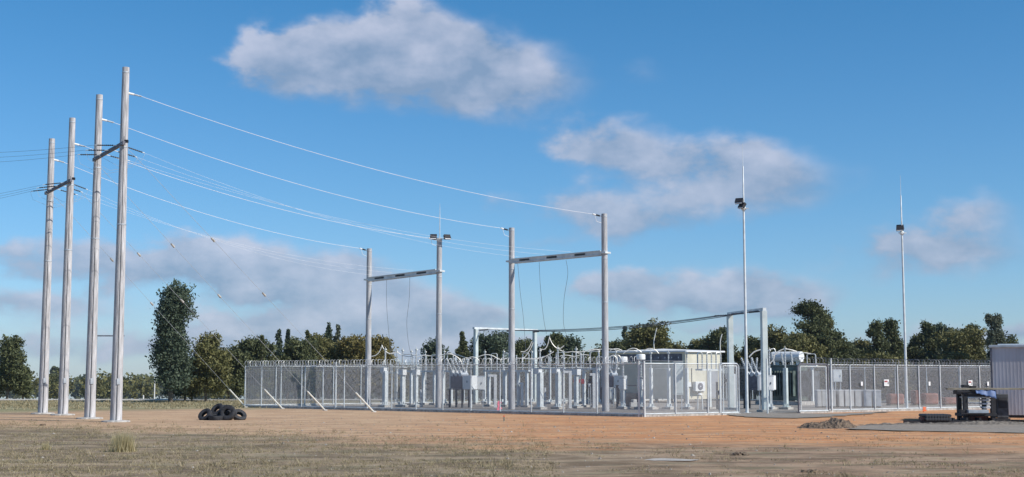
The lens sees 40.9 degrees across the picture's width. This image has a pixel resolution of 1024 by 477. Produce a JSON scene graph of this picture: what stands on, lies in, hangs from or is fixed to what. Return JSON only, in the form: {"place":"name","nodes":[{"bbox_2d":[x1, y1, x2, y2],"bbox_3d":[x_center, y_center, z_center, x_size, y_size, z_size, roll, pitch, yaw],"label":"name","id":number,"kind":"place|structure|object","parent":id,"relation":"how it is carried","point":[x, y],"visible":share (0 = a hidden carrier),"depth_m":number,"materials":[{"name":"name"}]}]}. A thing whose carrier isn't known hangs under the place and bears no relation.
{"place":"outdoors","nodes":[
{"label":"outdoors","id":0,"kind":"place"},
{"bbox_2d":[0,399,332,409],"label":"paddock grass","id":1,"kind":"structure","parent":0,"point":[235,404],"depth_m":95.85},
{"bbox_2d":[0,399,381,399],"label":"farm road","id":2,"kind":"structure","parent":0,"point":[166,399],"depth_m":110.74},
{"bbox_2d":[0,400,1023,476],"bbox_3d":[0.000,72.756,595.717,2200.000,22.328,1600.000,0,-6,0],"label":"ground","id":3,"kind":"structure","parent":0,"point":[637,442],"depth_m":40.88,"materials":[{"name":"brown soil"}]},
{"bbox_2d":[0,334,33,398],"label":"tree","id":4,"kind":"object","parent":3,"relation":"on","point":[13,375],"visible":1,"depth_m":116.75,"materials":[{"name":"green plant"}]},
{"bbox_2d":[13,363,34,398],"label":"tree","id":5,"kind":"object","parent":3,"relation":"on","point":[25,394],"visible":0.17,"depth_m":120.13,"materials":[{"name":"green plant"}]},
{"bbox_2d":[31,138,54,413],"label":"power pole","id":6,"kind":"object","parent":3,"relation":"on","point":[44,361],"visible":0.95,"depth_m":72.81,"materials":[{"name":"concrete"}]},
{"bbox_2d":[50,117,75,414],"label":"power pole","id":7,"kind":"object","parent":3,"relation":"on","point":[63,393],"visible":1,"depth_m":70.61,"materials":[{"name":"concrete"}]},
{"bbox_2d":[31,177,87,194],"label":"cross arm","id":8,"kind":"object","parent":7,"relation":"attached to","point":[57,187],"visible":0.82,"depth_m":72.01},
{"bbox_2d":[76,94,102,418],"bbox_3d":[-19.743,0.785,64.912,1.221,15.395,1.240,0,-6,0],"label":"power pole","id":9,"kind":"object","parent":3,"relation":"on","point":[90,385],"visible":0.94,"depth_m":64.63,"materials":[{"name":"concrete"}]},
{"bbox_2d":[101,168,326,410],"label":"guy wire","id":10,"kind":"object","parent":9,"relation":"attached to","point":[308,392],"visible":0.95,"depth_m":73.11,"materials":[{"name":"metal"}]},
{"bbox_2d":[101,67,129,421],"bbox_3d":[-17.291,0.178,60.682,1.221,15.761,1.240,0,-6,0],"label":"power pole","id":11,"kind":"object","parent":3,"relation":"on","point":[117,366],"visible":0.98,"depth_m":60.40,"materials":[{"name":"concrete"}]},
{"bbox_2d":[78,140,143,160],"bbox_3d":[-18.417,-3.936,63.167,2.239,0.374,5.857,3,-7,-31],"label":"cross arm","id":12,"kind":"object","parent":11,"relation":"attached to","point":[110,150],"visible":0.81,"depth_m":62.70},
{"bbox_2d":[128,149,375,411],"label":"guy wire","id":13,"kind":"object","parent":11,"relation":"attached to","point":[356,393],"visible":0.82,"depth_m":68.63,"materials":[{"name":"metal"}]},
{"bbox_2d":[104,429,145,451],"bbox_3d":[-10.212,5.309,36.366,1.122,0.672,0.984,0,-6,0],"label":"grass tussock","id":14,"kind":"object","parent":3,"relation":"on","point":[123,444],"depth_m":36.23,"materials":[{"name":"plant"}]},
{"bbox_2d":[30,368,267,398],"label":"woodland","id":15,"kind":"object","parent":3,"relation":"on","point":[103,387],"visible":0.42,"depth_m":316.36,"materials":[{"name":"green plant"}]},
{"bbox_2d":[144,278,199,401],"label":"tree","id":16,"kind":"object","parent":3,"relation":"on","point":[170,354],"visible":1,"depth_m":103.15,"materials":[{"name":"green plant"}]},
{"bbox_2d":[161,386,202,400],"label":"bush","id":17,"kind":"object","parent":3,"relation":"on","point":[192,394],"visible":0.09,"depth_m":108.98,"materials":[{"name":"green plant"}]},
{"bbox_2d":[183,330,239,401],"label":"tree","id":18,"kind":"object","parent":3,"relation":"on","point":[210,353],"visible":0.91,"depth_m":105.82,"materials":[{"name":"green plant"}]},
{"bbox_2d":[220,405,235,419],"bbox_3d":[-12.845,7.885,62.064,0.721,0.721,0.240,15,-21,19],"label":"tyre","id":19,"kind":"object","parent":3,"relation":"on","point":[232,414],"visible":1,"depth_m":61.98,"materials":[{"name":"rubber"}]},
{"bbox_2d":[207,348,257,400],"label":"tree","id":20,"kind":"object","parent":3,"relation":"on","point":[238,373],"visible":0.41,"depth_m":110.91,"materials":[{"name":"green plant"}]},
{"bbox_2d":[223,335,279,398],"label":"tree","id":21,"kind":"object","parent":3,"relation":"on","point":[249,344],"visible":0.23,"depth_m":113.22,"materials":[{"name":"green plant"}]},
{"bbox_2d":[247,334,273,400],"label":"tree","id":22,"kind":"object","parent":3,"relation":"on","point":[261,352],"visible":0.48,"depth_m":111.43,"materials":[{"name":"green plant"}]},
{"bbox_2d":[266,336,324,398],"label":"tree","id":23,"kind":"object","parent":3,"relation":"on","point":[295,348],"visible":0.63,"depth_m":114.76,"materials":[{"name":"green plant"}]},
{"bbox_2d":[299,332,340,396],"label":"tree","id":24,"kind":"object","parent":3,"relation":"on","point":[327,351],"visible":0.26,"depth_m":116.96,"materials":[{"name":"green plant"}]},
{"bbox_2d":[324,333,380,398],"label":"tree","id":25,"kind":"object","parent":3,"relation":"on","point":[349,348],"visible":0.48,"depth_m":115.85,"materials":[{"name":"green plant"}]},
{"bbox_2d":[365,248,371,405],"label":"frame pole","id":26,"kind":"object","parent":3,"relation":"on","point":[368,310],"visible":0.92,"depth_m":89.08,"materials":[{"name":"concrete"}]},
{"bbox_2d":[364,269,444,281],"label":"landing beam","id":27,"kind":"structure","parent":26,"relation":"attached to","point":[404,275],"depth_m":87.59,"materials":[{"name":"metal"}]},
{"bbox_2d":[351,334,407,398],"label":"tree","id":28,"kind":"object","parent":3,"relation":"on","point":[380,341],"visible":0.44,"depth_m":116.53,"materials":[{"name":"green plant"}]},
{"bbox_2d":[418,336,454,392],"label":"tree","id":29,"kind":"object","parent":3,"relation":"on","point":[429,347],"visible":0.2,"depth_m":123.19,"materials":[{"name":"green plant"}]},
{"bbox_2d":[435,238,441,407],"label":"frame pole","id":30,"kind":"object","parent":3,"relation":"on","point":[439,305],"visible":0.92,"depth_m":85.72,"materials":[{"name":"concrete"}]},
{"bbox_2d":[244,356,642,416],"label":"chain link fence","id":31,"kind":"object","parent":3,"relation":"on","point":[543,412],"visible":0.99,"depth_m":75.51,"materials":[{"name":"silver metal"}]},
{"bbox_2d":[445,331,472,398],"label":"tree","id":32,"kind":"object","parent":3,"relation":"on","point":[462,349],"visible":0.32,"depth_m":119.47,"materials":[{"name":"green plant"}]},
{"bbox_2d":[245,361,698,405],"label":"chain link fence","id":33,"kind":"object","parent":3,"relation":"on","point":[360,384],"visible":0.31,"depth_m":92.44,"materials":[{"name":"silver metal"}]},
{"bbox_2d":[467,330,516,396],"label":"tree","id":34,"kind":"object","parent":3,"relation":"on","point":[498,343],"visible":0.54,"depth_m":120.78,"materials":[{"name":"green plant"}]},
{"bbox_2d":[0,373,988,399],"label":"woodland","id":35,"kind":"object","parent":3,"relation":"on","point":[75,394],"visible":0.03,"depth_m":725.60,"materials":[{"name":"green plant"}]},
{"bbox_2d":[0,414,1020,476],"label":"loose stones","id":36,"kind":"object","parent":3,"relation":"on","point":[578,440],"visible":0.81,"depth_m":43.12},
{"bbox_2d":[508,228,514,408],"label":"frame pole","id":37,"kind":"object","parent":3,"relation":"on","point":[511,352],"visible":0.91,"depth_m":81.15,"materials":[{"name":"concrete"}]},
{"bbox_2d":[507,337,546,399],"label":"tree","id":38,"kind":"object","parent":3,"relation":"on","point":[520,345],"visible":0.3,"depth_m":122.76,"materials":[{"name":"green plant"}]},
{"bbox_2d":[520,332,579,398],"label":"tree","id":39,"kind":"object","parent":3,"relation":"on","point":[558,340],"visible":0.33,"depth_m":123.00,"materials":[{"name":"green plant"}]},
{"bbox_2d":[561,333,589,391],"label":"tree","id":40,"kind":"object","parent":3,"relation":"on","point":[572,343],"visible":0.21,"depth_m":124.66,"materials":[{"name":"green plant"}]},
{"bbox_2d":[572,350,601,394],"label":"tree","id":41,"kind":"object","parent":3,"relation":"on","point":[593,355],"visible":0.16,"depth_m":126.04,"materials":[{"name":"green plant"}]},
{"bbox_2d":[601,213,608,410],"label":"frame pole","id":42,"kind":"object","parent":3,"relation":"on","point":[604,302],"visible":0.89,"depth_m":76.43,"materials":[{"name":"metal"}]},
{"bbox_2d":[506,250,610,263],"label":"crossbeam","id":43,"kind":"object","parent":42,"relation":"attached to","point":[558,257],"depth_m":78.97,"materials":[{"name":"metal"}]},
{"bbox_2d":[591,339,627,353],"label":"tree","id":44,"kind":"object","parent":3,"relation":"on","point":[614,344],"visible":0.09,"depth_m":129.30,"materials":[{"name":"green plant"}]},
{"bbox_2d":[291,372,987,399],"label":"scrub band","id":45,"kind":"object","parent":3,"relation":"on","point":[347,397],"visible":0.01,"depth_m":129.78,"materials":[{"name":"green plant"}]},
{"bbox_2d":[621,317,673,350],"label":"tree","id":46,"kind":"object","parent":3,"relation":"on","point":[642,338],"visible":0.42,"depth_m":124.71,"materials":[{"name":"green plant"}]},
{"bbox_2d":[609,349,724,402],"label":"control building","id":47,"kind":"structure","parent":3,"relation":"on","point":[677,355],"depth_m":101.11,"materials":[{"name":"beige paint"}]},
{"bbox_2d":[643,360,721,416],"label":"chain link fence","id":48,"kind":"object","parent":3,"relation":"on","point":[698,413],"visible":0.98,"depth_m":68.57,"materials":[{"name":"silver metal"}]},
{"bbox_2d":[682,334,707,349],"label":"tree","id":49,"kind":"object","parent":3,"relation":"on","point":[694,344],"visible":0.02,"depth_m":131.45,"materials":[{"name":"green plant"}]},
{"bbox_2d":[700,325,741,391],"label":"tree","id":50,"kind":"object","parent":3,"relation":"on","point":[712,342],"visible":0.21,"depth_m":129.21,"materials":[{"name":"green plant"}]},
{"bbox_2d":[720,363,740,414],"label":"gate leaf","id":51,"kind":"object","parent":3,"relation":"on","point":[737,411],"visible":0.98,"depth_m":70.67,"materials":[{"name":"silver metal"}]},
{"bbox_2d":[734,335,759,398],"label":"tree","id":52,"kind":"object","parent":3,"relation":"on","point":[751,339],"visible":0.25,"depth_m":127.29,"materials":[{"name":"green plant"}]},
{"bbox_2d":[742,323,788,393],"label":"tree","id":53,"kind":"object","parent":3,"relation":"on","point":[774,336],"visible":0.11,"depth_m":125.14,"materials":[{"name":"green plant"}]},
{"bbox_2d":[770,330,832,388],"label":"tree","id":54,"kind":"object","parent":3,"relation":"on","point":[799,343],"visible":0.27,"depth_m":117.83,"materials":[{"name":"green plant"}]},
{"bbox_2d":[768,298,850,382],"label":"tree","id":55,"kind":"object","parent":3,"relation":"on","point":[816,317],"visible":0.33,"depth_m":120.89,"materials":[{"name":"green plant"}]},
{"bbox_2d":[727,411,891,417],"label":"gate apron","id":56,"kind":"object","parent":3,"relation":"on","point":[786,415],"visible":0.98,"depth_m":69.85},
{"bbox_2d":[797,363,829,412],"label":"gate leaf","id":57,"kind":"object","parent":3,"relation":"on","point":[816,410],"visible":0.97,"depth_m":74.03,"materials":[{"name":"silver metal"}]},
{"bbox_2d":[797,418,856,428],"bbox_3d":[12.234,7.154,53.075,2.575,0.446,2.600,0,-6,0],"label":"rubble heap","id":58,"kind":"object","parent":3,"relation":"on","point":[833,423],"visible":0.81,"depth_m":52.42,"materials":[{"name":"soil"}]},
{"bbox_2d":[811,326,865,389],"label":"tree","id":59,"kind":"object","parent":3,"relation":"on","point":[836,342],"visible":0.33,"depth_m":119.77,"materials":[{"name":"green plant"}]},
{"bbox_2d":[701,362,990,403],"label":"chain link fence","id":60,"kind":"object","parent":3,"relation":"on","point":[895,383],"visible":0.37,"depth_m":100.55,"materials":[{"name":"silver metal"}]},
{"bbox_2d":[848,337,873,389],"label":"tree","id":61,"kind":"object","parent":3,"relation":"on","point":[860,344],"visible":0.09,"depth_m":123.33,"materials":[{"name":"green plant"}]},
{"bbox_2d":[860,318,895,390],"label":"tree","id":62,"kind":"object","parent":3,"relation":"on","point":[875,333],"visible":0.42,"depth_m":121.26,"materials":[{"name":"green plant"}]},
{"bbox_2d":[853,350,917,399],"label":"tree","id":63,"kind":"object","parent":3,"relation":"on","point":[881,355],"visible":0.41,"depth_m":118.73,"materials":[{"name":"green plant"}]},
{"bbox_2d":[881,317,908,369],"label":"tree","id":64,"kind":"object","parent":3,"relation":"on","point":[891,327],"visible":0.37,"depth_m":123.29,"materials":[{"name":"green plant"}]},
{"bbox_2d":[825,358,990,412],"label":"chain link fence","id":65,"kind":"object","parent":3,"relation":"on","point":[835,410],"visible":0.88,"depth_m":78.44,"materials":[{"name":"silver metal"}]},
{"bbox_2d":[903,333,934,386],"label":"tree","id":66,"kind":"object","parent":3,"relation":"on","point":[915,350],"visible":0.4,"depth_m":125.13,"materials":[{"name":"green plant"}]},
{"bbox_2d":[917,319,937,357],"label":"tree","id":67,"kind":"object","parent":3,"relation":"on","point":[928,328],"visible":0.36,"depth_m":127.28,"materials":[{"name":"green plant"}]},
{"bbox_2d":[859,421,1023,424],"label":"gravel windrow","id":68,"kind":"object","parent":3,"relation":"on","point":[984,422],"visible":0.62,"depth_m":55.72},
{"bbox_2d":[908,347,977,391],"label":"tree","id":69,"kind":"object","parent":3,"relation":"on","point":[950,356],"visible":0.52,"depth_m":120.12,"materials":[{"name":"green plant"}]},
{"bbox_2d":[903,413,994,422],"bbox_3d":[18.464,7.587,58.002,3.590,0.445,0.960,0,-6,0],"label":"roller bed","id":70,"kind":"object","parent":3,"relation":"on","point":[923,420],"visible":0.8,"depth_m":57.60,"materials":[{"name":"metal"}]},
{"bbox_2d":[931,324,990,399],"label":"tree","id":71,"kind":"object","parent":3,"relation":"on","point":[962,340],"visible":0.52,"depth_m":120.61,"materials":[{"name":"green plant"}]},
{"bbox_2d":[953,390,996,420],"bbox_3d":[19.679,7.159,58.372,1.652,1.370,1.450,0,-6,0],"label":"steel stand","id":72,"kind":"object","parent":3,"relation":"on","point":[961,400],"visible":0.7,"depth_m":57.98,"materials":[{"name":"black metal"}]},
{"bbox_2d":[954,390,969,392],"bbox_3d":[19.059,6.468,58.094,0.568,0.103,0.360,0,-6,0],"label":"timber block","id":73,"kind":"object","parent":72,"relation":"on","point":[962,391],"depth_m":57.91,"materials":[{"name":"black wood"}]},
{"bbox_2d":[945,388,1023,389],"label":"timber plank","id":74,"kind":"object","parent":73,"relation":"on","point":[984,388],"visible":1,"depth_m":57.89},
{"bbox_2d":[981,312,1008,383],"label":"tree","id":75,"kind":"object","parent":3,"relation":"on","point":[996,335],"visible":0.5,"depth_m":117.42,"materials":[{"name":"green plant"}]},
{"bbox_2d":[995,394,1010,420],"bbox_3d":[20.878,7.261,58.638,0.600,1.220,0.600,0,-6,0],"label":"generator box","id":76,"kind":"object","parent":3,"relation":"on","point":[1002,407],"visible":0.74,"depth_m":58.36,"materials":[{"name":"metal"}]},
{"bbox_2d":[989,344,1023,417],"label":"site shed","id":77,"kind":"structure","parent":3,"relation":"on","point":[1007,365],"depth_m":59.83,"materials":[{"name":"paint"}]},
{"bbox_2d":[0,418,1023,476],"bbox_3d":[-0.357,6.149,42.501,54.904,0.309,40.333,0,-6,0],"label":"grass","id":78,"kind":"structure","parent":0,"point":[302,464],"depth_m":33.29,"materials":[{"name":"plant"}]},
{"bbox_2d":[0,0,1023,399],"label":"sky","id":79,"kind":"structure","parent":0,"point":[640,114],"materials":[{"name":"blue"}]},
{"bbox_2d":[292,400,989,414],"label":"yard gravel","id":80,"kind":"structure","parent":0,"point":[754,408],"depth_m":82.68,"materials":[{"name":"gravel"}]},
{"bbox_2d":[378,347,390,406],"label":"instrument transformer","id":81,"kind":"object","parent":80,"relation":"on","point":[384,386],"visible":0.76,"depth_m":86.34,"materials":[{"name":"metal"}]},
{"bbox_2d":[395,348,408,406],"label":"instrument transformer","id":82,"kind":"object","parent":80,"relation":"on","point":[402,381],"visible":0.74,"depth_m":87.17,"materials":[{"name":"metal"}]},
{"bbox_2d":[418,354,435,404],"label":"disconnector","id":83,"kind":"object","parent":80,"relation":"on","point":[423,379],"visible":0.56,"depth_m":93.84,"materials":[{"name":"metal"}]},
{"bbox_2d":[446,358,476,407],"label":"circuit breaker","id":84,"kind":"object","parent":80,"relation":"on","point":[461,386],"visible":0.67,"depth_m":85.32,"materials":[{"name":"metal"}]},
{"bbox_2d":[483,353,507,406],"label":"disconnector","id":85,"kind":"object","parent":80,"relation":"on","point":[489,387],"visible":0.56,"depth_m":88.38,"materials":[{"name":"metal"}]},
{"bbox_2d":[472,327,537,403],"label":"gantry","id":86,"kind":"object","parent":80,"relation":"on","point":[475,342],"visible":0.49,"depth_m":96.19,"materials":[{"name":"grey metal"}]},
{"bbox_2d":[515,353,532,406],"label":"disconnector","id":87,"kind":"object","parent":80,"relation":"on","point":[527,386],"visible":0.6,"depth_m":86.21,"materials":[{"name":"metal"}]},
{"bbox_2d":[533,350,546,408],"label":"instrument transformer","id":88,"kind":"object","parent":80,"relation":"on","point":[539,388],"visible":0.71,"depth_m":80.82,"materials":[{"name":"metal"}]},
{"bbox_2d":[551,347,564,408],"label":"instrument transformer","id":89,"kind":"object","parent":80,"relation":"on","point":[558,385],"visible":0.74,"depth_m":81.59,"materials":[{"name":"metal"}]},
{"bbox_2d":[571,348,582,407],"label":"instrument transformer","id":90,"kind":"object","parent":80,"relation":"on","point":[575,390],"visible":0.74,"depth_m":83.88,"materials":[{"name":"metal"}]},
{"bbox_2d":[581,351,601,406],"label":"disconnector","id":91,"kind":"object","parent":80,"relation":"on","point":[583,375],"visible":0.64,"depth_m":86.58,"materials":[{"name":"metal"}]},
{"bbox_2d":[600,360,626,403],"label":"circuit breaker","id":92,"kind":"object","parent":80,"relation":"on","point":[612,378],"visible":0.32,"depth_m":95.31,"materials":[{"name":"metal"}]},
{"bbox_2d":[616,356,630,408],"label":"capped transformer","id":93,"kind":"object","parent":80,"relation":"on","point":[624,359],"visible":0.66,"depth_m":81.55,"materials":[{"name":"metal"}]},
{"bbox_2d":[634,354,645,408],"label":"capped transformer","id":94,"kind":"object","parent":80,"relation":"on","point":[642,357],"visible":0.56,"depth_m":81.56,"materials":[{"name":"metal"}]},
{"bbox_2d":[646,350,658,408],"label":"post insulator","id":95,"kind":"object","parent":80,"relation":"on","point":[651,376],"visible":0.7,"depth_m":80.86,"materials":[{"name":"metal"}]},
{"bbox_2d":[680,350,694,408],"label":"post insulator","id":96,"kind":"object","parent":80,"relation":"on","point":[686,384],"visible":0.73,"depth_m":80.85,"materials":[{"name":"metal"}]},
{"bbox_2d":[695,352,721,408],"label":"disconnector","id":97,"kind":"object","parent":80,"relation":"on","point":[709,387],"visible":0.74,"depth_m":81.61,"materials":[{"name":"metal"}]},
{"bbox_2d":[735,144,750,412],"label":"light mast","id":98,"kind":"object","parent":80,"relation":"on","point":[742,204],"visible":0.92,"depth_m":74.11,"materials":[{"name":"metal"}]},
{"bbox_2d":[724,308,773,411],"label":"gantry","id":99,"kind":"object","parent":80,"relation":"on","point":[763,338],"visible":0.73,"depth_m":75.17,"materials":[{"name":"grey metal"}]},
{"bbox_2d":[741,357,775,408],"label":"circuit breaker","id":100,"kind":"object","parent":80,"relation":"on","point":[752,380],"visible":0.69,"depth_m":83.03,"materials":[{"name":"metal"}]},
{"bbox_2d":[756,375,773,409],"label":"equipment cabinet","id":101,"kind":"object","parent":80,"relation":"on","point":[771,382],"visible":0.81,"depth_m":78.61,"materials":[{"name":"grey metal"}]},
{"bbox_2d":[755,351,814,404],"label":"power transformer","id":102,"kind":"object","parent":80,"relation":"on","point":[777,372],"visible":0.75,"depth_m":92.90,"materials":[{"name":"metal"}]},
{"bbox_2d":[779,348,792,408],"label":"post insulator","id":103,"kind":"object","parent":80,"relation":"on","point":[785,390],"visible":1,"depth_m":80.84,"materials":[{"name":"metal"}]},
{"bbox_2d":[896,179,907,407],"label":"light mast","id":104,"kind":"object","parent":80,"relation":"on","point":[900,228],"visible":0.88,"depth_m":84.38,"materials":[{"name":"metal"}]},
{"bbox_2d":[920,393,937,405],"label":"covered stack","id":105,"kind":"object","parent":80,"relation":"on","point":[930,399],"visible":0.69,"depth_m":90.96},
{"bbox_2d":[672,362,682,409],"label":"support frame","id":106,"kind":"object","parent":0,"point":[680,376],"visible":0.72,"depth_m":78.53,"materials":[{"name":"grey metal"}]},
{"bbox_2d":[847,424,1023,432],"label":"gravel track","id":107,"kind":"structure","parent":0,"point":[1015,428],"depth_m":52.15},
{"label":"insulator","id":108,"kind":"object","parent":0,"visible":0},
{"bbox_2d":[144,97,589,213],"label":"overhead wire","id":109,"kind":"object","parent":108,"relation":"attached to","point":[364,166],"visible":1,"depth_m":68.17,"materials":[{"name":"metal"}]},
{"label":"insulator","id":110,"kind":"object","parent":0,"visible":0},
{"bbox_2d":[116,123,497,227],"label":"overhead wire","id":111,"kind":"object","parent":110,"relation":"attached to","point":[299,184],"visible":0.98,"depth_m":72.42,"materials":[{"name":"metal"}]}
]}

